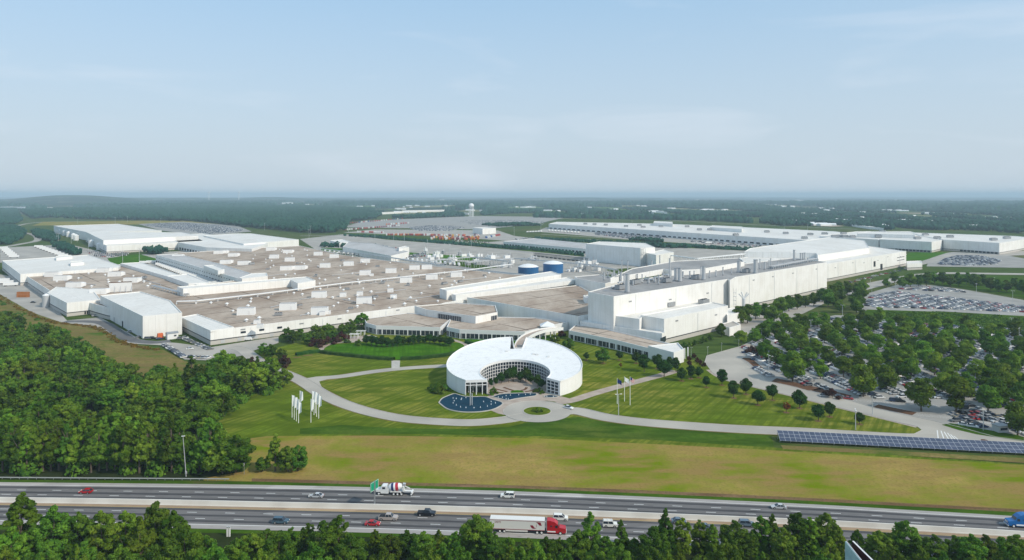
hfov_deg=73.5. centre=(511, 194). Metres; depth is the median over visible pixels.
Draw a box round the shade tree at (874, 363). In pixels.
[867,357,885,378]
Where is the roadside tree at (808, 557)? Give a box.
[802,555,813,559]
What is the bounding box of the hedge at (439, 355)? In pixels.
[400,350,456,360]
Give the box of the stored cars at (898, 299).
[864,286,1023,311]
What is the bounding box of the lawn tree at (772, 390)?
[765,384,778,399]
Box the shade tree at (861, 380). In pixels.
[848,364,878,396]
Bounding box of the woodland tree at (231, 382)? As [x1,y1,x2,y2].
[225,374,239,392]
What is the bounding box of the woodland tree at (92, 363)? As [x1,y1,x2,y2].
[82,360,103,379]
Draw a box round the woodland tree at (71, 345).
[69,340,76,349]
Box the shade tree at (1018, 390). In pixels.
[1009,381,1023,402]
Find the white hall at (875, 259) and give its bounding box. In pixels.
[741,246,905,280]
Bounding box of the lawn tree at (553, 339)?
[549,335,559,343]
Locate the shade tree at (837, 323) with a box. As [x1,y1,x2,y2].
[830,317,844,331]
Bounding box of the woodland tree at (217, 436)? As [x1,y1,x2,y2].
[209,423,225,466]
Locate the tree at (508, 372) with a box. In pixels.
[504,368,513,381]
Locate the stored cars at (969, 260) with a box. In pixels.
[937,255,1001,265]
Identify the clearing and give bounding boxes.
[397,212,435,213]
[414,205,454,206]
[509,206,542,207]
[594,207,619,208]
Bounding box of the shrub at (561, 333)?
[558,330,565,336]
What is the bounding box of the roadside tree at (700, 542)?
[690,519,707,553]
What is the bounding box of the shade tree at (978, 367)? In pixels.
[966,358,986,378]
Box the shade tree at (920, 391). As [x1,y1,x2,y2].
[904,377,935,411]
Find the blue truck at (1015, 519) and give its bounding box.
[1003,512,1023,527]
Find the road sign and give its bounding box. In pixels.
[370,479,377,503]
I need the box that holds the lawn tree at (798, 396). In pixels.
[791,389,807,407]
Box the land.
[0,195,1023,213]
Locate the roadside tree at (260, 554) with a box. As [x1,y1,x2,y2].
[252,548,268,559]
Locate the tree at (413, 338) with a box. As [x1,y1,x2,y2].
[409,334,416,344]
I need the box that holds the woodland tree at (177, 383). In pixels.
[162,376,184,394]
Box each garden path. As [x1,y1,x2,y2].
[319,339,360,349]
[454,339,467,345]
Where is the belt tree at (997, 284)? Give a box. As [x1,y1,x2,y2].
[992,279,1005,291]
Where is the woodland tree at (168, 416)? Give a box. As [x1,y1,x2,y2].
[159,411,174,431]
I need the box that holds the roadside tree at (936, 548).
[921,534,948,559]
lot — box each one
[140,222,250,234]
[347,216,560,228]
[742,315,1023,436]
[857,284,1023,315]
[927,252,1023,267]
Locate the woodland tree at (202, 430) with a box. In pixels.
[200,420,224,439]
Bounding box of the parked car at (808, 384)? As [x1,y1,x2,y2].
[803,382,812,385]
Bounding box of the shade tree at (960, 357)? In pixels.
[950,349,968,366]
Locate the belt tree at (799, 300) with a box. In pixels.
[794,294,804,308]
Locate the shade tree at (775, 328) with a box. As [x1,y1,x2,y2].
[771,322,782,334]
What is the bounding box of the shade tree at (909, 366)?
[897,357,920,378]
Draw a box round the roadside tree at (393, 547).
[377,534,401,559]
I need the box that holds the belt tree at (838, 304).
[834,299,845,312]
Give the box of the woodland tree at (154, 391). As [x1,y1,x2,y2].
[144,384,161,399]
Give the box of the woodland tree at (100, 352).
[93,346,105,357]
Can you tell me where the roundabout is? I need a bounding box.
[504,401,570,421]
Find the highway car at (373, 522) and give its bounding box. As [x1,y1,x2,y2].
[364,519,380,526]
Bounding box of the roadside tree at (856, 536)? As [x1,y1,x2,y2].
[848,529,866,550]
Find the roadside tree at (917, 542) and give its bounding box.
[904,537,929,559]
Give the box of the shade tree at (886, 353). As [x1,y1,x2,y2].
[881,347,892,363]
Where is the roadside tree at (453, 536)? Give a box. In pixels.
[448,531,461,552]
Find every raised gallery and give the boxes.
[440,271,560,299]
[451,277,574,300]
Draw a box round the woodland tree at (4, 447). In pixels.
[0,421,11,471]
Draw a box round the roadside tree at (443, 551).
[428,542,454,559]
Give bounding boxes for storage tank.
[518,264,538,273]
[543,261,562,273]
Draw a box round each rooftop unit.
[44,272,62,276]
[53,275,71,280]
[65,282,85,287]
[89,288,110,293]
[96,268,112,272]
[107,271,124,276]
[123,277,141,282]
[213,250,225,253]
[220,260,233,263]
[228,253,239,256]
[237,261,250,264]
[237,307,255,315]
[253,319,260,323]
[256,323,263,328]
[266,247,276,250]
[269,254,278,258]
[279,302,296,310]
[280,266,294,269]
[283,250,293,252]
[284,257,294,261]
[293,265,307,269]
[311,291,326,297]
[311,306,328,314]
[313,252,322,255]
[320,263,330,267]
[329,254,338,257]
[340,292,345,296]
[343,261,353,265]
[356,296,371,303]
[359,270,370,274]
[360,258,369,262]
[385,268,396,272]
[400,277,411,282]
[409,265,419,269]
[421,264,431,268]
[426,274,437,279]
[450,272,461,276]
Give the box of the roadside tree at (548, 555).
[546,553,552,559]
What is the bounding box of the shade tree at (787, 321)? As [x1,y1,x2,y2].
[781,316,794,327]
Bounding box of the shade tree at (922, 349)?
[913,340,934,359]
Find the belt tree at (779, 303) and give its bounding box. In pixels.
[772,297,788,312]
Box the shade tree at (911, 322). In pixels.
[905,316,915,331]
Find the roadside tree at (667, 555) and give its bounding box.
[664,550,674,559]
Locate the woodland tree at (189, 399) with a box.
[187,393,193,402]
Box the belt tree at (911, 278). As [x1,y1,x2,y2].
[904,273,916,286]
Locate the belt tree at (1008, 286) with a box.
[1003,280,1013,291]
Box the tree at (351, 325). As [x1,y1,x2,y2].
[344,319,355,331]
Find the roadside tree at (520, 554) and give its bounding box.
[509,545,529,559]
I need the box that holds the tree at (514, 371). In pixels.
[510,366,517,377]
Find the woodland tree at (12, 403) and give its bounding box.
[0,395,20,414]
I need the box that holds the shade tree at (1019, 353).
[1007,350,1023,365]
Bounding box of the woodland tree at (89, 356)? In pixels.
[77,350,98,363]
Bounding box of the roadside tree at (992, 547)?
[973,534,999,559]
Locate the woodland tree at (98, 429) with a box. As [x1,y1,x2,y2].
[88,424,106,470]
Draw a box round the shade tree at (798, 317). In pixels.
[792,313,802,321]
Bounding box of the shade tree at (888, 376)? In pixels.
[875,364,900,388]
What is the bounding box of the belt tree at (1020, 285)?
[1016,280,1023,293]
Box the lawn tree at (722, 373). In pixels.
[716,369,727,381]
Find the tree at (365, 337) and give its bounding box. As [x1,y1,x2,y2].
[362,335,368,343]
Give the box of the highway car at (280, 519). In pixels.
[272,516,289,523]
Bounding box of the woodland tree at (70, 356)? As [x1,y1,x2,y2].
[65,352,72,359]
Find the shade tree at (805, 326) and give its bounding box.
[799,320,809,333]
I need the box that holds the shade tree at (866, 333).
[860,327,874,341]
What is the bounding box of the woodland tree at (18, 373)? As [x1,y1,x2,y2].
[12,368,24,379]
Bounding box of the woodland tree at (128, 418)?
[109,416,143,447]
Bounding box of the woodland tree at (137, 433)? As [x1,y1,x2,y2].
[130,423,145,472]
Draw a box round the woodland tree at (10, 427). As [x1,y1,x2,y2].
[0,423,17,467]
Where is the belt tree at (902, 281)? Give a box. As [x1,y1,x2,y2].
[896,277,908,286]
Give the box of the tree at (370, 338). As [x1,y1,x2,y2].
[367,335,374,345]
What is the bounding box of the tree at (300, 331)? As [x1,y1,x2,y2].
[295,328,304,337]
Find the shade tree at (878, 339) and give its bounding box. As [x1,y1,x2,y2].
[870,333,885,348]
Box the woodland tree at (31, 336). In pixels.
[22,333,39,343]
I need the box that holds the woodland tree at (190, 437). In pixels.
[162,424,196,442]
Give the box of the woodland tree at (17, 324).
[1,320,24,330]
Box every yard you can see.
[0,245,185,274]
[301,234,565,269]
[344,229,527,240]
[482,259,612,278]
[483,239,743,269]
[538,227,906,254]
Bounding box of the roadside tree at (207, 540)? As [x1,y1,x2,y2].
[198,535,217,551]
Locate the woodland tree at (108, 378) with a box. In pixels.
[92,371,118,392]
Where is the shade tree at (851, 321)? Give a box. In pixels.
[844,315,857,329]
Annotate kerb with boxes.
[225,346,530,425]
[438,393,502,412]
[491,393,536,400]
[503,400,564,421]
[557,407,909,434]
[705,344,1023,440]
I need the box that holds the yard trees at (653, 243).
[320,221,688,247]
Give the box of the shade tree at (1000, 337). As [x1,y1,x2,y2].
[988,331,1009,349]
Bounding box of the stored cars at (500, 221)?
[460,220,544,224]
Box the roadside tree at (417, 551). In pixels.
[410,531,436,559]
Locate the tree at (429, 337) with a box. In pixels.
[425,334,432,342]
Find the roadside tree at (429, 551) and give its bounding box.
[419,543,441,559]
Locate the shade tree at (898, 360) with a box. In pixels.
[886,355,903,374]
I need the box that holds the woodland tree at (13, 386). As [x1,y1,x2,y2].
[0,376,27,401]
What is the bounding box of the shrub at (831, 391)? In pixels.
[822,388,841,398]
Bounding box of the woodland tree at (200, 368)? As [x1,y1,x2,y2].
[181,364,208,389]
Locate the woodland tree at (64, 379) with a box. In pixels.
[59,374,67,384]
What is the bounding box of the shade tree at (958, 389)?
[941,375,976,412]
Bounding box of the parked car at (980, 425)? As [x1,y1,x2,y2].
[977,423,988,427]
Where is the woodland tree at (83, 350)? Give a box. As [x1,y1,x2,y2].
[73,345,96,357]
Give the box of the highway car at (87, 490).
[78,488,93,493]
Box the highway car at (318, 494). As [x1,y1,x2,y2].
[308,492,323,497]
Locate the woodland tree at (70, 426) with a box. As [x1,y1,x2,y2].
[53,420,77,442]
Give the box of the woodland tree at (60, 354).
[52,346,80,366]
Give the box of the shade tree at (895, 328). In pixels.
[892,326,899,338]
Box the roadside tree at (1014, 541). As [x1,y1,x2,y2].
[1003,534,1023,556]
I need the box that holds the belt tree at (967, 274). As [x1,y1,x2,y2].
[961,272,970,283]
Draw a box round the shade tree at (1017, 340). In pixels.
[1010,335,1023,349]
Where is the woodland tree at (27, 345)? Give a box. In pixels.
[23,341,35,360]
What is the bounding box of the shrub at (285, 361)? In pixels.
[278,355,290,367]
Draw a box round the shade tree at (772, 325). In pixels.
[769,320,781,331]
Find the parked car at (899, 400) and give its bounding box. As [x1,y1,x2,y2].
[895,398,905,402]
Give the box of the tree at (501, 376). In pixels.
[497,372,504,383]
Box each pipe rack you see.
[151,285,189,296]
[176,264,513,304]
[320,248,445,265]
[427,257,510,267]
[465,258,618,276]
[467,268,529,274]
[670,253,746,260]
[769,258,817,269]
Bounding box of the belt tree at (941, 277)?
[936,272,946,283]
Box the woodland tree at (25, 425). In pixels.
[0,415,38,444]
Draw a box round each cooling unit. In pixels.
[274,312,282,315]
[615,284,624,289]
[630,279,640,283]
[661,277,671,281]
[668,302,674,306]
[691,274,701,278]
[698,298,708,303]
[742,268,750,272]
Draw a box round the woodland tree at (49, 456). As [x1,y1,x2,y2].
[40,421,57,470]
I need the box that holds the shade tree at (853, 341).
[847,335,862,349]
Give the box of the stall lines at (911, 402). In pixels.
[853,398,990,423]
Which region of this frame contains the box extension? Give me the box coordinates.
[906,261,921,269]
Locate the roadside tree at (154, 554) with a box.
[139,543,171,559]
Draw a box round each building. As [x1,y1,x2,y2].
[121,262,203,284]
[156,254,250,281]
[167,274,209,285]
[330,239,349,247]
[343,242,408,260]
[382,211,402,213]
[398,246,408,250]
[404,210,443,211]
[473,227,495,233]
[852,224,883,229]
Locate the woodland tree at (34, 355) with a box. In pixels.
[18,346,42,364]
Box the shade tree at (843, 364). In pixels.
[832,356,853,377]
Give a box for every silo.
[42,294,49,307]
[73,234,78,240]
[89,240,93,246]
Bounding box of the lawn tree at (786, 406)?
[783,402,790,412]
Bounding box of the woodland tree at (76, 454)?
[63,427,82,471]
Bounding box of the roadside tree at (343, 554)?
[332,547,356,559]
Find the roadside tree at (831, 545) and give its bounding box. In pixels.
[821,536,840,559]
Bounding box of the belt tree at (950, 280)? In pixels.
[945,275,956,286]
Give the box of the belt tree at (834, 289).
[827,285,839,295]
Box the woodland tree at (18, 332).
[12,328,26,341]
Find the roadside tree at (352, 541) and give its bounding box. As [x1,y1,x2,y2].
[334,533,368,559]
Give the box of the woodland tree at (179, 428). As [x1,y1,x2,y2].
[168,420,193,468]
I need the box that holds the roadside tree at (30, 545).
[23,523,45,555]
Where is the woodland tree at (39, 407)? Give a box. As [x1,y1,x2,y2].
[19,400,58,422]
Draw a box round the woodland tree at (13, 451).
[7,429,23,468]
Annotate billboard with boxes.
[845,541,872,559]
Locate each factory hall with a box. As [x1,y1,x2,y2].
[27,246,522,344]
[467,285,588,329]
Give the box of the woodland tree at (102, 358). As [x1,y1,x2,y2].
[95,355,107,363]
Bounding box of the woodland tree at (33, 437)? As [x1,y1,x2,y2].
[26,427,40,470]
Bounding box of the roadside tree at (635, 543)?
[628,538,639,556]
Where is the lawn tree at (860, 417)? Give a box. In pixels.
[854,412,864,423]
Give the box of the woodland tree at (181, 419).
[179,416,186,433]
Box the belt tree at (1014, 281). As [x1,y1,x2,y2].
[1009,277,1018,287]
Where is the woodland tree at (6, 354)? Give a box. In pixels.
[0,351,17,369]
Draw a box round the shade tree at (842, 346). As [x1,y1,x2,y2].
[835,338,851,354]
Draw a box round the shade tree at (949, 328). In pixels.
[940,323,956,335]
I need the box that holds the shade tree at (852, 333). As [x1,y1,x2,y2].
[847,332,859,340]
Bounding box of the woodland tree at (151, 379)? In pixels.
[138,374,164,396]
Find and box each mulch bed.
[742,358,763,368]
[772,378,818,389]
[811,388,850,397]
[874,404,916,414]
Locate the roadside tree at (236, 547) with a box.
[223,537,250,559]
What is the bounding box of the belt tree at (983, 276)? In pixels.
[980,274,987,285]
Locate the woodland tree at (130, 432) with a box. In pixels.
[118,422,135,470]
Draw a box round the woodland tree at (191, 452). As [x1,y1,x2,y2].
[188,428,201,470]
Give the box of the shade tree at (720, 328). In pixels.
[715,323,726,336]
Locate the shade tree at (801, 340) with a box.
[792,332,809,349]
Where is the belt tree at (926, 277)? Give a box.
[920,272,931,285]
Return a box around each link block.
[575,274,617,290]
[583,295,587,302]
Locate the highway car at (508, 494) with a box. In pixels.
[500,491,514,498]
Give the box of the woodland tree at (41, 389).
[31,386,48,398]
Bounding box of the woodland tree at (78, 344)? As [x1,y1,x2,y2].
[73,336,90,348]
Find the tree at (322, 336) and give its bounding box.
[315,332,326,339]
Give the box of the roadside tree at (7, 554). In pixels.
[0,545,17,559]
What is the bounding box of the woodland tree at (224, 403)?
[210,391,237,413]
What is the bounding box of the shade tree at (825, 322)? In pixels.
[820,320,833,329]
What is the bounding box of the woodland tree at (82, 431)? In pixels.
[71,419,91,470]
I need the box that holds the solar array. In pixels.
[777,430,1023,453]
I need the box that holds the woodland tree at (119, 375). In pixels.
[116,369,141,384]
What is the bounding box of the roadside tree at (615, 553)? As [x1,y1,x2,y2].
[607,543,631,559]
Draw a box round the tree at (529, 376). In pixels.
[526,373,533,381]
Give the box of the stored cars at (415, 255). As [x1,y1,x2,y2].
[406,240,502,258]
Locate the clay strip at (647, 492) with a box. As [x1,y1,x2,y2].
[252,478,1023,511]
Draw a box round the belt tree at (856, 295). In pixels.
[848,292,864,303]
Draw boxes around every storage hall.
[54,224,161,239]
[86,232,197,251]
[104,239,202,253]
[175,233,267,251]
[204,233,298,246]
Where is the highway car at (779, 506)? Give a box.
[770,503,786,509]
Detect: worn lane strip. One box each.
[0,486,1003,520]
[0,496,1023,530]
[0,505,1006,540]
[0,511,950,544]
[0,516,859,544]
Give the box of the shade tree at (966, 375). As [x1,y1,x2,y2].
[948,371,976,387]
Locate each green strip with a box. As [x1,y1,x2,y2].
[107,254,155,263]
[321,248,475,260]
[355,234,583,256]
[437,260,496,268]
[569,241,744,250]
[906,252,947,259]
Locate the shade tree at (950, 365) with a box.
[937,356,961,375]
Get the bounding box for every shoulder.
[0,482,1011,518]
[0,503,1023,538]
[0,520,967,556]
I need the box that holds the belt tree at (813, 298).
[808,292,820,305]
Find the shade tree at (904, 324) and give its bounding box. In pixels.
[897,321,912,333]
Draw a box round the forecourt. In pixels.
[487,391,573,414]
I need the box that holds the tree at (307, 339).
[302,333,311,342]
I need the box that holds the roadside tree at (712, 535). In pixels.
[704,524,719,551]
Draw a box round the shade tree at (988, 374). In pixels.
[976,367,1000,385]
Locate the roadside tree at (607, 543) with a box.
[593,536,614,559]
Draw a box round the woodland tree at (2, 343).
[0,341,9,354]
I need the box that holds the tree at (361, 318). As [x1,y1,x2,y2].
[354,313,368,327]
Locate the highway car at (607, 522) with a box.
[602,518,617,527]
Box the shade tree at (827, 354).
[820,346,835,361]
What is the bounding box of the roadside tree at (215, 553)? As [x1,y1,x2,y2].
[202,542,229,559]
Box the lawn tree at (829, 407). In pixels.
[824,401,835,416]
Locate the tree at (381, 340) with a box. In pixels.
[377,335,385,344]
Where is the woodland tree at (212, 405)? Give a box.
[190,396,219,413]
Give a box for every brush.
[0,300,109,360]
[60,534,951,559]
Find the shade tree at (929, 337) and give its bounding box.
[921,333,937,346]
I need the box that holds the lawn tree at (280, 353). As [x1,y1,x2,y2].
[275,348,287,357]
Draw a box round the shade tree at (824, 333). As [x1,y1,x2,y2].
[817,325,831,342]
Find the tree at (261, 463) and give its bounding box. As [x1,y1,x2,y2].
[255,457,270,471]
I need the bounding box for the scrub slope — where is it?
[0,294,199,375]
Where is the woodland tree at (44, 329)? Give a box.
[37,323,54,336]
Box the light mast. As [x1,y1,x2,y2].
[181,436,186,476]
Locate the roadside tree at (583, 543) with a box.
[566,529,590,559]
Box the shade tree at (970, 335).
[963,329,979,345]
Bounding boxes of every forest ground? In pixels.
[0,329,237,479]
[0,530,807,559]
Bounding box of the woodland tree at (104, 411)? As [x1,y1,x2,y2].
[85,406,122,427]
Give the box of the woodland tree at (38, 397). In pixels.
[32,391,47,407]
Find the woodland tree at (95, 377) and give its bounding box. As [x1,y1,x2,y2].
[88,362,124,383]
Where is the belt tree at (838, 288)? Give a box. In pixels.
[836,284,846,294]
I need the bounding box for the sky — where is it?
[0,0,1023,196]
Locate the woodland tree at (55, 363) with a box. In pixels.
[50,355,60,371]
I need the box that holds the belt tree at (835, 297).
[829,294,838,304]
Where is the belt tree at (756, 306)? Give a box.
[752,302,761,318]
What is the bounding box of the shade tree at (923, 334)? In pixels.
[918,329,927,338]
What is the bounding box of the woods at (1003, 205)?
[0,199,1023,210]
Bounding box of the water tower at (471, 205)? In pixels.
[469,203,473,216]
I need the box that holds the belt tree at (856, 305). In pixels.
[850,299,863,312]
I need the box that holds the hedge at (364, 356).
[320,350,394,360]
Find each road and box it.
[8,233,41,246]
[62,320,170,343]
[228,346,518,424]
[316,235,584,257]
[330,364,445,378]
[395,242,573,259]
[530,218,840,228]
[544,234,743,246]
[571,408,911,436]
[705,344,1023,441]
[733,276,903,336]
[914,272,1023,275]
[922,251,1023,264]
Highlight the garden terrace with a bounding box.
[347,335,376,342]
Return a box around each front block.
[47,287,99,316]
[100,291,181,337]
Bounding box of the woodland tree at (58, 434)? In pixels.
[47,421,64,470]
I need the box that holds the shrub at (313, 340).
[308,337,316,346]
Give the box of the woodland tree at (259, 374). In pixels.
[235,361,269,391]
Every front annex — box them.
[616,302,697,329]
[641,302,727,342]
[726,307,739,323]
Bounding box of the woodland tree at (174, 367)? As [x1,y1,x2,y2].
[171,363,179,372]
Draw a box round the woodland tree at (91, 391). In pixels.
[81,384,101,406]
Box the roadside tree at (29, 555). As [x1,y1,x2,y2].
[22,548,41,559]
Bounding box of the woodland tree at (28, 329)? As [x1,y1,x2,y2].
[26,322,31,332]
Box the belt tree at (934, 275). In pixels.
[930,271,937,282]
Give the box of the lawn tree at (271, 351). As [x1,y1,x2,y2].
[263,344,276,356]
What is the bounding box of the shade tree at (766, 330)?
[755,322,770,340]
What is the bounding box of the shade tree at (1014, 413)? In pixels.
[1003,400,1023,434]
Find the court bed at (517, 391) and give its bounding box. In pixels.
[511,390,523,392]
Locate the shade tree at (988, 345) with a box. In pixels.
[980,337,997,353]
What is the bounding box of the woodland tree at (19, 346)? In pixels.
[15,342,25,351]
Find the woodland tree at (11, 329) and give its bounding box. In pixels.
[8,322,15,337]
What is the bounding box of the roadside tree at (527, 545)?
[521,538,533,554]
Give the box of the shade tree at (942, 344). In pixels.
[930,337,949,353]
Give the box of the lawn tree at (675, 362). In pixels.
[670,357,680,368]
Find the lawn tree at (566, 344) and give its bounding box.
[562,338,574,348]
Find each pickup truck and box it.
[378,512,397,520]
[417,508,435,516]
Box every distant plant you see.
[549,222,839,244]
[819,231,910,246]
[880,234,942,252]
[914,232,1023,253]
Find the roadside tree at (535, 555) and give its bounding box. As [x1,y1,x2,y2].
[528,541,546,559]
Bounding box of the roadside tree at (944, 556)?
[928,551,948,559]
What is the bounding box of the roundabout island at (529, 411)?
[524,407,550,414]
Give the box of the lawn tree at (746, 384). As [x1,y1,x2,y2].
[740,378,752,391]
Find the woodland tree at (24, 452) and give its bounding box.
[19,431,33,469]
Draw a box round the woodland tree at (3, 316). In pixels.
[0,313,11,321]
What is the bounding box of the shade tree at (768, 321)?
[764,318,772,327]
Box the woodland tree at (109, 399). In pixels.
[94,384,126,407]
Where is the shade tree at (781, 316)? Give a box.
[778,313,788,321]
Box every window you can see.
[366,327,375,333]
[377,329,438,335]
[438,314,460,321]
[447,331,458,337]
[462,333,520,339]
[570,335,614,348]
[617,345,647,357]
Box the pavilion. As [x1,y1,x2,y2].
[540,321,554,336]
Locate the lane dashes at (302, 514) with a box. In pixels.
[36,509,624,524]
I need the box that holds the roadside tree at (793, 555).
[782,544,800,559]
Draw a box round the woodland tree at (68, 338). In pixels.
[56,333,74,348]
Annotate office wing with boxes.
[364,313,449,335]
[447,317,567,340]
[569,324,668,357]
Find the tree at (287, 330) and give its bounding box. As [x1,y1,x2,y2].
[280,327,294,339]
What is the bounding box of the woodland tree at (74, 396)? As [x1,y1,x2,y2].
[44,382,89,411]
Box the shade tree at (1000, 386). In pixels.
[984,378,1013,403]
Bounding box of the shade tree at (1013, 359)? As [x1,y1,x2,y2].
[998,351,1021,371]
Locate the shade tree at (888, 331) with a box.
[882,324,895,339]
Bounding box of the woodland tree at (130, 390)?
[122,382,139,403]
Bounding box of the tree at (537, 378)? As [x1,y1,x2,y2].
[533,374,540,386]
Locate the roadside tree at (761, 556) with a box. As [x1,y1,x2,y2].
[756,551,765,559]
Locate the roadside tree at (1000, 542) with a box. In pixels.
[989,537,1011,553]
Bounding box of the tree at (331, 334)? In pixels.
[327,330,337,339]
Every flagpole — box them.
[294,397,296,419]
[296,398,298,420]
[298,402,301,422]
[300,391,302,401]
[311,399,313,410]
[316,393,319,416]
[318,395,321,418]
[617,379,621,403]
[624,377,628,400]
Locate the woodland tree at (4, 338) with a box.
[1,336,10,346]
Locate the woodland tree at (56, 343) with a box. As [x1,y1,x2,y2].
[38,335,59,348]
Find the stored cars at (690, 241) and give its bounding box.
[379,236,760,248]
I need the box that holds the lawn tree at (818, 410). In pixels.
[811,404,824,420]
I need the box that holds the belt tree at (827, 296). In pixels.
[820,289,835,304]
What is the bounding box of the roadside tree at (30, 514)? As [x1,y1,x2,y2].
[2,492,42,551]
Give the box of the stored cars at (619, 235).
[594,232,665,237]
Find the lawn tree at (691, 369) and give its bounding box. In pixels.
[686,365,695,375]
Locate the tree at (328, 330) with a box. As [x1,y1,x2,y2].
[322,323,335,334]
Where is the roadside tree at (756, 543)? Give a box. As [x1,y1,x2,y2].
[748,531,759,556]
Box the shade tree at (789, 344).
[783,338,797,351]
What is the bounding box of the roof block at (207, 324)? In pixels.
[182,314,233,331]
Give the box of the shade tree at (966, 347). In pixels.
[956,339,977,355]
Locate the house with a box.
[816,223,831,225]
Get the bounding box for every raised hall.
[177,277,314,296]
[239,273,267,281]
[653,221,672,226]
[710,225,741,231]
[744,237,868,260]
[857,231,914,237]
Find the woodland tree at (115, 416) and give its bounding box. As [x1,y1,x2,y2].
[95,412,131,432]
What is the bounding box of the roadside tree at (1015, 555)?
[1002,547,1023,559]
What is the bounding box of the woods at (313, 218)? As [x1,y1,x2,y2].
[20,204,382,232]
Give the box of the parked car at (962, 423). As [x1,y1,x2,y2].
[958,421,967,425]
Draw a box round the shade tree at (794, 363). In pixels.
[777,350,807,381]
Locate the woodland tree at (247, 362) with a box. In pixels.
[244,358,252,370]
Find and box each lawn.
[219,331,920,437]
[324,343,463,358]
[464,335,566,342]
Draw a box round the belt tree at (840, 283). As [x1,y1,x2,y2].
[833,281,844,289]
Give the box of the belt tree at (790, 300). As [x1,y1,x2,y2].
[785,295,796,310]
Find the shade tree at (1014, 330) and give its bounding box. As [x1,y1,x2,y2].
[1009,322,1021,335]
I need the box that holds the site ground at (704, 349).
[0,211,1023,537]
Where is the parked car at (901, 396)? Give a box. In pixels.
[896,394,905,397]
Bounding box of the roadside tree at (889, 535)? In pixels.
[883,532,903,554]
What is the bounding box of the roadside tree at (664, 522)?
[658,508,676,552]
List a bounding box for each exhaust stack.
[624,274,630,292]
[669,258,670,277]
[673,268,677,280]
[677,267,682,281]
[701,266,705,279]
[736,260,741,272]
[752,259,757,273]
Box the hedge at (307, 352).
[295,349,319,355]
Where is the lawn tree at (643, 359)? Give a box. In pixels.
[638,354,649,371]
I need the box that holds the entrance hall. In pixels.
[648,343,687,362]
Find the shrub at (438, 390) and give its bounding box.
[434,387,444,394]
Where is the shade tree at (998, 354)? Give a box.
[993,343,1011,358]
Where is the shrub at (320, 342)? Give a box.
[315,339,324,347]
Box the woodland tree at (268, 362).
[256,357,280,382]
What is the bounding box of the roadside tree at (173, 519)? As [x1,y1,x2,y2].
[157,510,189,552]
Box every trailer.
[0,280,13,283]
[3,282,17,285]
[87,251,130,256]
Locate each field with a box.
[32,220,214,225]
[465,213,760,226]
[865,310,1023,321]
[923,274,1023,297]
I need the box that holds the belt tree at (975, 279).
[968,273,982,286]
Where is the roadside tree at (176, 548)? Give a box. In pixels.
[160,523,205,559]
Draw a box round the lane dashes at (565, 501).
[159,491,963,520]
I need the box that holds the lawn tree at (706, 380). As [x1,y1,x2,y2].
[702,376,709,386]
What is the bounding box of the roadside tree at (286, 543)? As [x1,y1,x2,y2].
[261,530,296,559]
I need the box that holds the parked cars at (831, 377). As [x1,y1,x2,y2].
[741,317,1023,382]
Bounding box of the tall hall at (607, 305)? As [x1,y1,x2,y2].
[588,258,826,329]
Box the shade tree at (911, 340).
[903,336,918,348]
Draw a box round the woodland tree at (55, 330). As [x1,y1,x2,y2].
[51,326,66,338]
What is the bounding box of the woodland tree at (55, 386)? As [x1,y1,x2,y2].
[39,381,63,400]
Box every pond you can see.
[440,394,501,411]
[493,393,535,399]
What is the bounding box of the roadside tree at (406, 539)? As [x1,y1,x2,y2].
[399,529,415,555]
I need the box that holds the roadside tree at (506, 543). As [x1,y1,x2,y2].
[501,537,517,558]
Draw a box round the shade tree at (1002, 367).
[993,362,1010,375]
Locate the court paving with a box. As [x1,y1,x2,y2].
[488,378,546,394]
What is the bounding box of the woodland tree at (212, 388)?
[198,379,230,400]
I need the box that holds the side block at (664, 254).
[646,249,673,265]
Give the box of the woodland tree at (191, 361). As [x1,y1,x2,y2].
[183,356,195,377]
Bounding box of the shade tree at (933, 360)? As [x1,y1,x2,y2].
[922,351,942,374]
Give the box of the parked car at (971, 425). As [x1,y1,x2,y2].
[966,423,978,427]
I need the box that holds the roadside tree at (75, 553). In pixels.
[66,544,87,559]
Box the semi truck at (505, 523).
[490,515,566,534]
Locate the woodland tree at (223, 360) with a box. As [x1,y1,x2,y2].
[209,356,230,364]
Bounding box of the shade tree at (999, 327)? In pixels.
[993,323,1009,335]
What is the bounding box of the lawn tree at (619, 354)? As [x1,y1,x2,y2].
[615,351,623,357]
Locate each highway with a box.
[0,485,1023,529]
[0,504,998,552]
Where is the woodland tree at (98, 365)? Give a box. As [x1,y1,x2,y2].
[91,362,100,378]
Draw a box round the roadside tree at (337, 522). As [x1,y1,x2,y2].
[327,514,348,547]
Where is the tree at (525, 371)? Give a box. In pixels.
[522,367,531,378]
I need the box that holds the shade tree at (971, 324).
[963,320,978,331]
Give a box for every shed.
[56,255,71,260]
[70,261,83,265]
[166,331,178,339]
[204,265,223,274]
[503,238,586,253]
[723,321,740,335]
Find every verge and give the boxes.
[0,480,1015,515]
[0,525,844,557]
[243,355,505,426]
[316,433,1023,464]
[319,364,443,381]
[572,411,890,434]
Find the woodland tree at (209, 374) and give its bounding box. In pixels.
[187,366,226,387]
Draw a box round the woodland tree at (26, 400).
[15,392,33,410]
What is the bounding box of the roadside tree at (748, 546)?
[731,532,754,559]
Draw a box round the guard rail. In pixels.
[0,477,228,480]
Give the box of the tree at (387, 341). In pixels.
[384,337,390,346]
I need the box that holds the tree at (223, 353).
[212,349,235,359]
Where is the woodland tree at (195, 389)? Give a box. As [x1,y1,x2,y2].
[187,378,209,399]
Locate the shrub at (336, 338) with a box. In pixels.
[332,335,341,342]
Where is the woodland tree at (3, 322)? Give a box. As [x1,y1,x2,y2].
[0,320,7,325]
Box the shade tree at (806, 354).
[799,347,817,366]
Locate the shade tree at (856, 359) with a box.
[849,354,864,367]
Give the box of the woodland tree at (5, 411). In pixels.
[0,408,19,418]
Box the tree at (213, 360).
[205,357,220,368]
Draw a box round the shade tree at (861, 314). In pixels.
[855,309,866,321]

